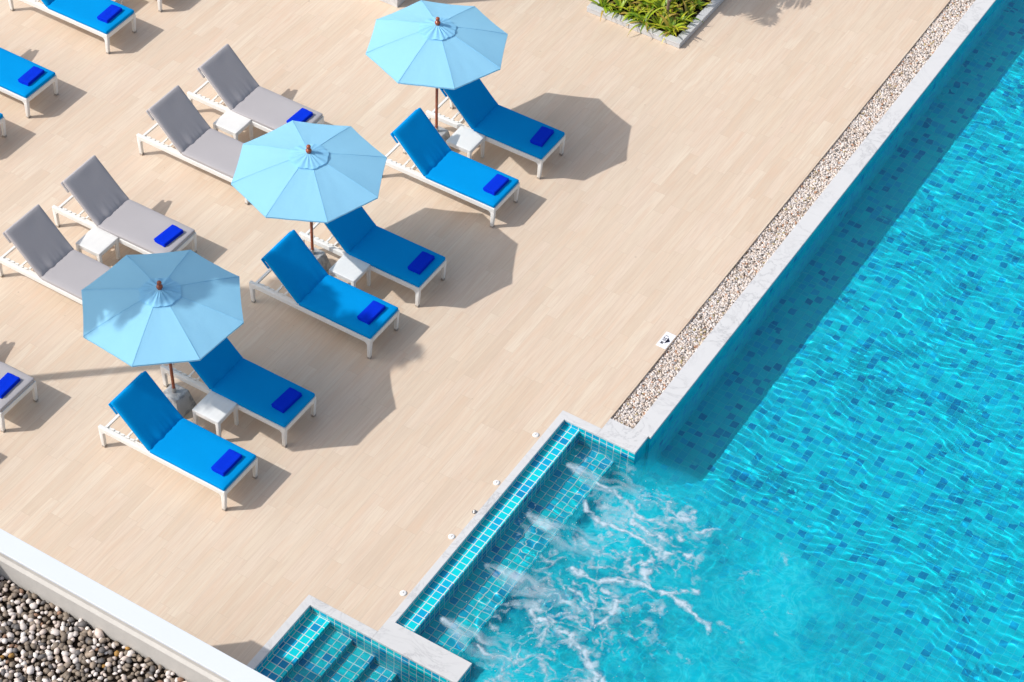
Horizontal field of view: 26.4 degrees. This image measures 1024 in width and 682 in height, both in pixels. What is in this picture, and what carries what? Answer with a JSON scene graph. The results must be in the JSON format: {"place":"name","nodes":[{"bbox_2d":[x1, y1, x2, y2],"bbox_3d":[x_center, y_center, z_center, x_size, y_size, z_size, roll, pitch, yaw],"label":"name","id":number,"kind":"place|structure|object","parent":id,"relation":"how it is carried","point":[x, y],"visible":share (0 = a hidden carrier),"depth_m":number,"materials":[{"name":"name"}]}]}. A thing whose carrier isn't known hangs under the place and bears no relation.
{"place":"outdoors","nodes":[
{"label":"outdoors","id":0,"kind":"place"},
{"bbox_2d":[0,529,274,681],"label":"flat roof building","id":1,"kind":"structure","parent":0,"point":[143,633],"depth_m":22.85,"materials":[{"name":"concrete"}]},
{"bbox_2d":[0,576,187,681],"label":"pebble bed","id":2,"kind":"object","parent":1,"relation":"on","point":[79,670],"visible":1,"depth_m":22.86,"materials":[{"name":"grey gravel"}]},
{"bbox_2d":[0,0,949,664],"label":"deck","id":3,"kind":"structure","parent":0,"point":[600,258],"depth_m":30.56,"materials":[{"name":"brown wood"}]},
{"bbox_2d":[0,113,6,137],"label":"sun lounger","id":4,"kind":"object","parent":3,"relation":"on","point":[3,125],"visible":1,"depth_m":31.90,"materials":[{"name":"white plastic"}]},
{"bbox_2d":[0,361,37,432],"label":"sun lounger","id":5,"kind":"object","parent":3,"relation":"on","point":[18,391],"visible":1,"depth_m":28.03,"materials":[{"name":"white plastic"}]},
{"bbox_2d":[0,373,19,398],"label":"folded towel","id":6,"kind":"object","parent":5,"relation":"on","point":[9,382],"visible":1,"depth_m":27.98,"materials":[{"name":"blue fabric"}]},
{"bbox_2d":[0,47,58,118],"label":"sun lounger","id":7,"kind":"object","parent":3,"relation":"on","point":[14,68],"visible":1,"depth_m":32.39,"materials":[{"name":"blue fabric"}]},
{"bbox_2d":[18,66,44,85],"bbox_3d":[-7.126,-3.930,32.350,0.208,0.058,0.396,23,49,19],"label":"folded towel","id":8,"kind":"object","parent":7,"relation":"on","point":[29,77],"visible":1,"depth_m":32.32,"materials":[{"name":"blue fabric"}]},
{"bbox_2d":[0,204,110,304],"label":"sun lounger","id":9,"kind":"object","parent":3,"relation":"on","point":[55,260],"visible":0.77,"depth_m":29.52,"materials":[{"name":"grey fabric"}]},
{"bbox_2d":[8,0,136,53],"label":"sun lounger","id":10,"kind":"object","parent":3,"relation":"on","point":[83,14],"visible":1,"depth_m":33.54,"materials":[{"name":"blue fabric"}]},
{"bbox_2d":[97,4,121,22],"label":"folded towel","id":11,"kind":"object","parent":10,"relation":"on","point":[109,13],"visible":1,"depth_m":33.43,"materials":[{"name":"blue fabric"}]},
{"bbox_2d":[76,226,119,262],"bbox_3d":[-5.716,-1.250,30.163,0.420,0.400,0.420,25,50,20],"label":"side table","id":12,"kind":"object","parent":3,"relation":"on","point":[97,242],"visible":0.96,"depth_m":30.01,"materials":[{"name":"white plastic"}]},
{"bbox_2d":[52,155,196,253],"bbox_3d":[-5.399,-1.773,30.285,2.000,0.979,0.692,25,50,20],"label":"sun lounger","id":13,"kind":"object","parent":3,"relation":"on","point":[99,195],"visible":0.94,"depth_m":30.23,"materials":[{"name":"grey fabric"}]},
{"bbox_2d":[154,224,182,246],"bbox_3d":[-4.724,-1.451,30.035,0.208,0.058,0.396,29,51,23],"label":"folded towel","id":14,"kind":"object","parent":13,"relation":"on","point":[168,235],"visible":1,"depth_m":30.00,"materials":[{"name":"blue fabric"}]},
{"bbox_2d":[157,0,161,11],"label":"sun lounger","id":15,"kind":"object","parent":3,"relation":"on","point":[159,5],"visible":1,"depth_m":34.20,"materials":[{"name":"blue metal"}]},
{"bbox_2d":[81,250,243,416],"bbox_3d":[-4.370,0.069,27.610,2.013,2.292,2.015,25,50,20],"label":"parasol","id":16,"kind":"object","parent":3,"relation":"on","point":[169,308],"visible":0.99,"depth_m":26.88,"materials":[{"name":"fabric"}]},
{"bbox_2d":[98,371,257,510],"bbox_3d":[-4.216,1.192,27.437,2.000,0.979,0.692,25,50,20],"label":"sun lounger","id":17,"kind":"object","parent":3,"relation":"on","point":[165,432],"visible":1,"depth_m":27.37,"materials":[{"name":"blue fabric"}]},
{"bbox_2d":[211,449,241,475],"bbox_3d":[-3.554,1.511,27.190,0.208,0.058,0.396,25,50,21],"label":"folded towel","id":18,"kind":"object","parent":17,"relation":"on","point":[226,462],"visible":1,"depth_m":27.16,"materials":[{"name":"blue fabric"}]},
{"bbox_2d":[136,85,249,204],"bbox_3d":[-4.414,-2.878,31.412,2.000,0.979,0.692,25,50,21],"label":"sun lounger","id":19,"kind":"object","parent":3,"relation":"on","point":[194,137],"visible":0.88,"depth_m":31.37,"materials":[{"name":"grey fabric"}]},
{"bbox_2d":[192,390,238,436],"bbox_3d":[-3.809,0.972,28.076,0.420,0.400,0.420,25,50,20],"label":"side table","id":20,"kind":"object","parent":3,"relation":"on","point":[216,409],"visible":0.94,"depth_m":27.92,"materials":[{"name":"white plastic"}]},
{"bbox_2d":[213,109,253,139],"bbox_3d":[-4.085,-3.079,32.029,0.420,0.400,0.420,25,50,20],"label":"side table","id":21,"kind":"object","parent":3,"relation":"on","point":[232,123],"visible":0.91,"depth_m":31.86,"materials":[{"name":"white plastic"}]},
{"bbox_2d":[160,338,315,447],"bbox_3d":[-3.549,0.439,28.205,2.000,0.979,0.692,25,50,20],"label":"sun lounger","id":22,"kind":"object","parent":3,"relation":"on","point":[225,368],"visible":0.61,"depth_m":28.14,"materials":[{"name":"blue fabric"}]},
{"bbox_2d":[271,387,301,412],"bbox_3d":[-2.886,0.755,27.962,0.208,0.058,0.396,27,51,22],"label":"folded towel","id":23,"kind":"object","parent":22,"relation":"on","point":[287,399],"visible":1,"depth_m":27.93,"materials":[{"name":"blue fabric"}]},
{"bbox_2d":[187,44,323,132],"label":"sun lounger","id":24,"kind":"object","parent":3,"relation":"on","point":[224,71],"visible":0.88,"depth_m":32.08,"materials":[{"name":"grey fabric"}]},
{"bbox_2d":[286,108,312,122],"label":"folded towel","id":25,"kind":"object","parent":24,"relation":"on","point":[302,115],"visible":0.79,"depth_m":31.88,"materials":[{"name":"blue fabric"}]},
{"bbox_2d":[231,120,386,271],"bbox_3d":[-2.715,-1.786,29.525,1.956,2.260,1.962,6,46,3],"label":"parasol","id":26,"kind":"object","parent":3,"relation":"on","point":[311,173],"visible":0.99,"depth_m":28.77,"materials":[{"name":"fabric"}]},
{"bbox_2d":[249,230,399,358],"bbox_3d":[-2.534,-0.688,29.355,2.000,0.979,0.692,25,50,20],"label":"sun lounger","id":27,"kind":"object","parent":3,"relation":"on","point":[313,288],"visible":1,"depth_m":29.29,"materials":[{"name":"blue fabric"}]},
{"bbox_2d":[357,300,385,324],"bbox_3d":[-1.876,-0.383,29.122,0.208,0.058,0.396,26,50,21],"label":"folded towel","id":28,"kind":"object","parent":27,"relation":"on","point":[371,312],"visible":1,"depth_m":29.09,"materials":[{"name":"blue fabric"}]},
{"bbox_2d":[329,253,370,286],"bbox_3d":[-2.221,-0.876,29.960,0.420,0.400,0.420,25,50,20],"label":"side table","id":29,"kind":"object","parent":3,"relation":"on","point":[347,267],"visible":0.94,"depth_m":29.80,"materials":[{"name":"white plastic"}]},
{"bbox_2d":[299,207,446,307],"bbox_3d":[-1.925,-1.389,30.070,2.000,0.979,0.692,25,50,20],"label":"sun lounger","id":30,"kind":"object","parent":3,"relation":"on","point":[358,233],"visible":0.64,"depth_m":30.00,"materials":[{"name":"blue fabric"}]},
{"bbox_2d":[407,251,434,274],"bbox_3d":[-1.241,-1.072,29.826,0.208,0.058,0.396,25,50,20],"label":"folded towel","id":31,"kind":"object","parent":30,"relation":"on","point":[421,262],"visible":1,"depth_m":29.80,"materials":[{"name":"blue fabric"}]},
{"bbox_2d":[380,0,404,6],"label":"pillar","id":32,"kind":"structure","parent":3,"relation":"on","point":[396,3],"depth_m":34.57,"materials":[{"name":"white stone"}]},
{"bbox_2d":[400,590,406,595],"bbox_3d":[-1.316,3.049,26.426,0.086,0.018,0.086,25,50,20],"label":"nozzle cap","id":33,"kind":"object","parent":3,"relation":"on","point":[403,592],"visible":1,"depth_m":26.42,"materials":[{"name":"white plastic"}]},
{"bbox_2d":[366,0,507,141],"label":"parasol","id":34,"kind":"object","parent":3,"relation":"on","point":[435,45],"visible":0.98,"depth_m":30.59,"materials":[{"name":"fabric"}]},
{"bbox_2d":[382,108,519,227],"bbox_3d":[-0.912,-2.538,31.242,2.000,0.979,0.692,25,50,20],"label":"sun lounger","id":35,"kind":"object","parent":3,"relation":"on","point":[438,162],"visible":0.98,"depth_m":31.16,"materials":[{"name":"blue fabric"}]},
{"bbox_2d":[483,174,508,195],"bbox_3d":[-0.227,-2.225,31.002,0.208,0.058,0.396,26,50,21],"label":"folded towel","id":36,"kind":"object","parent":35,"relation":"on","point":[495,184],"visible":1,"depth_m":30.97,"materials":[{"name":"blue fabric"}]},
{"bbox_2d":[448,534,454,538],"bbox_3d":[-0.749,2.422,27.066,0.086,0.018,0.086,25,50,20],"label":"nozzle cap","id":37,"kind":"object","parent":3,"relation":"on","point":[451,536],"visible":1,"depth_m":27.06,"materials":[{"name":"white"}]},
{"bbox_2d":[446,126,484,158],"bbox_3d":[-0.680,-2.814,31.929,0.420,0.400,0.420,25,50,20],"label":"side table","id":38,"kind":"object","parent":3,"relation":"on","point":[466,140],"visible":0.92,"depth_m":31.77,"materials":[{"name":"white plastic"}]},
{"bbox_2d":[426,79,565,179],"bbox_3d":[-0.240,-3.284,32.003,2.000,0.979,0.692,25,50,20],"label":"sun lounger","id":39,"kind":"object","parent":3,"relation":"on","point":[479,108],"visible":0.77,"depth_m":31.92,"materials":[{"name":"blue fabric"}]},
{"bbox_2d":[530,126,553,146],"bbox_3d":[0.436,-2.979,31.771,0.208,0.058,0.396,22,49,18],"label":"folded towel","id":40,"kind":"object","parent":39,"relation":"on","point":[541,136],"visible":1,"depth_m":31.74,"materials":[{"name":"blue fabric"}]},
{"bbox_2d":[493,480,499,484],"bbox_3d":[-0.196,1.795,27.706,0.086,0.018,0.086,25,50,20],"label":"nozzle cap","id":41,"kind":"object","parent":3,"relation":"on","point":[496,482],"visible":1,"depth_m":27.70,"materials":[{"name":"white"}]},
{"bbox_2d":[587,0,723,47],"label":"planter","id":42,"kind":"object","parent":3,"relation":"on","point":[679,39],"visible":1,"depth_m":34.44,"materials":[{"name":"stone"}]},
{"bbox_2d":[589,0,626,20],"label":"strap leaf plant","id":43,"kind":"object","parent":42,"relation":"in","point":[607,3],"visible":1,"depth_m":34.59,"materials":[{"name":"green plant"}]},
{"bbox_2d":[605,0,640,19],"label":"strap leaf plant","id":44,"kind":"object","parent":42,"relation":"in","point":[619,4],"visible":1,"depth_m":34.51,"materials":[{"name":"green plant"}]},
{"bbox_2d":[621,0,634,11],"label":"strap leaf plant","id":45,"kind":"object","parent":42,"relation":"in","point":[626,3],"visible":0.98,"depth_m":34.66,"materials":[{"name":"green plant"}]},
{"bbox_2d":[619,0,647,21],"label":"strap leaf plant","id":46,"kind":"object","parent":42,"relation":"in","point":[629,16],"visible":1,"depth_m":34.48,"materials":[{"name":"green plant"}]},
{"bbox_2d":[626,4,663,34],"bbox_3d":[2.072,-5.084,34.258,0.636,0.392,0.722,-4,46,-7],"label":"strap leaf plant","id":47,"kind":"object","parent":42,"relation":"in","point":[646,24],"visible":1,"depth_m":34.27,"materials":[{"name":"green plant"}]},
{"bbox_2d":[633,0,657,9],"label":"strap leaf plant","id":48,"kind":"object","parent":42,"relation":"in","point":[645,2],"visible":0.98,"depth_m":34.64,"materials":[{"name":"green plant"}]},
{"bbox_2d":[633,0,661,15],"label":"strap leaf plant","id":49,"kind":"object","parent":42,"relation":"in","point":[640,4],"visible":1,"depth_m":34.57,"materials":[{"name":"green plant"}]},
{"bbox_2d":[636,0,680,14],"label":"strap leaf plant","id":50,"kind":"object","parent":42,"relation":"in","point":[660,5],"visible":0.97,"depth_m":34.57,"materials":[{"name":"green plant"}]},
{"bbox_2d":[640,9,679,33],"bbox_3d":[2.348,-4.960,34.233,0.610,0.306,0.612,-32,55,-29],"label":"strap leaf plant","id":51,"kind":"object","parent":42,"relation":"in","point":[659,19],"visible":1,"depth_m":34.27,"materials":[{"name":"green plant"}]},
{"bbox_2d":[666,0,670,12],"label":"tree prop","id":52,"kind":"object","parent":42,"relation":"in","point":[668,5],"visible":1,"depth_m":34.23,"materials":[{"name":"brown wood"}]},
{"bbox_2d":[649,11,689,35],"bbox_3d":[2.427,-4.971,34.196,0.696,0.387,0.651,13,47,10],"label":"plant","id":53,"kind":"object","parent":42,"relation":"in","point":[669,22],"visible":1,"depth_m":34.21,"materials":[{"name":"green plant"}]},
{"bbox_2d":[658,8,682,22],"bbox_3d":[2.522,-5.118,34.431,0.481,0.218,0.383,16,47,13],"label":"strap leaf plant","id":54,"kind":"object","parent":42,"relation":"in","point":[675,10],"visible":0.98,"depth_m":34.44,"materials":[{"name":"green plant"}]},
{"bbox_2d":[654,12,688,43],"bbox_3d":[2.515,-4.941,34.233,0.531,0.265,0.473,-11,47,-13],"label":"strap leaf plant","id":55,"kind":"object","parent":42,"relation":"in","point":[672,30],"visible":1,"depth_m":34.19,"materials":[{"name":"green plant"}]},
{"bbox_2d":[669,0,689,13],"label":"strap leaf plant","id":56,"kind":"object","parent":42,"relation":"in","point":[673,4],"visible":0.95,"depth_m":34.57,"materials":[{"name":"green plant"}]},
{"bbox_2d":[672,8,695,29],"bbox_3d":[2.630,-5.080,34.354,0.450,0.300,0.498,-25,52,-25],"label":"strap leaf plant","id":57,"kind":"object","parent":42,"relation":"in","point":[682,14],"visible":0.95,"depth_m":34.35,"materials":[{"name":"green plant"}]},
{"bbox_2d":[675,0,694,9],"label":"strap leaf plant","id":58,"kind":"object","parent":42,"relation":"in","point":[690,2],"visible":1,"depth_m":34.67,"materials":[{"name":"green plant"}]},
{"bbox_2d":[677,1,703,22],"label":"strap leaf plant","id":59,"kind":"object","parent":42,"relation":"in","point":[690,11],"visible":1,"depth_m":34.53,"materials":[{"name":"green plant"}]},
{"bbox_2d":[687,0,709,11],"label":"strap leaf plant","id":60,"kind":"object","parent":42,"relation":"in","point":[699,5],"visible":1,"depth_m":34.69,"materials":[{"name":"green plant"}]},
{"bbox_2d":[656,332,675,348],"bbox_3d":[2.088,-0.009,29.587,0.153,0.005,0.307,25,50,20],"label":"depth marker","id":61,"kind":"object","parent":3,"relation":"on","point":[665,340],"visible":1,"depth_m":29.58,"materials":[{"name":"white"}]},
{"bbox_2d":[611,0,974,428],"bbox_3d":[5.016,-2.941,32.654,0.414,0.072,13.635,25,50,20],"label":"gravel","id":62,"kind":"structure","parent":3,"relation":"attached to","point":[897,81],"depth_m":31.38,"materials":[{"name":"beige gravel"}]},
{"bbox_2d":[280,0,1023,681],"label":"water","id":63,"kind":"structure","parent":0,"point":[832,454],"depth_m":28.00,"materials":[{"name":"liquid"}]},
{"bbox_2d":[441,464,712,681],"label":"foam","id":64,"kind":"object","parent":63,"relation":"on","point":[644,572],"visible":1,"depth_m":26.84,"materials":[{"name":"white"}]},
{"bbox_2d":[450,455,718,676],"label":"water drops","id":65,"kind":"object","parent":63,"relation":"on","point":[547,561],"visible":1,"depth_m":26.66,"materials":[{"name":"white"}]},
{"label":"pool floor","id":66,"kind":"structure","parent":0,"visible":0},
{"bbox_2d":[258,611,329,681],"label":"pool steps","id":67,"kind":"structure","parent":66,"relation":"on","point":[288,653],"depth_m":25.98,"materials":[{"name":"tile"}]},
{"bbox_2d":[255,421,634,681],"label":"spa wall","id":68,"kind":"structure","parent":66,"relation":"on","point":[630,455],"depth_m":26.22,"materials":[{"name":"tile"}]},
{"bbox_2d":[398,424,578,632],"bbox_3d":[-0.291,2.671,27.726,0.255,1.058,3.990,25,50,20],"label":"spa ledge","id":69,"kind":"object","parent":68,"relation":"attached to","point":[459,564],"visible":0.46,"depth_m":27.29,"materials":[{"name":"tile"}]},
{"bbox_2d":[634,0,998,459],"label":"pool wall","id":70,"kind":"structure","parent":66,"relation":"on","point":[644,446],"depth_m":31.06,"materials":[{"name":"tile"}]},
{"bbox_2d":[246,0,995,681],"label":"pool coping","id":71,"kind":"object","parent":70,"relation":"on","point":[418,650],"visible":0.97,"depth_m":28.99,"materials":[{"name":"white stone"}]}
]}

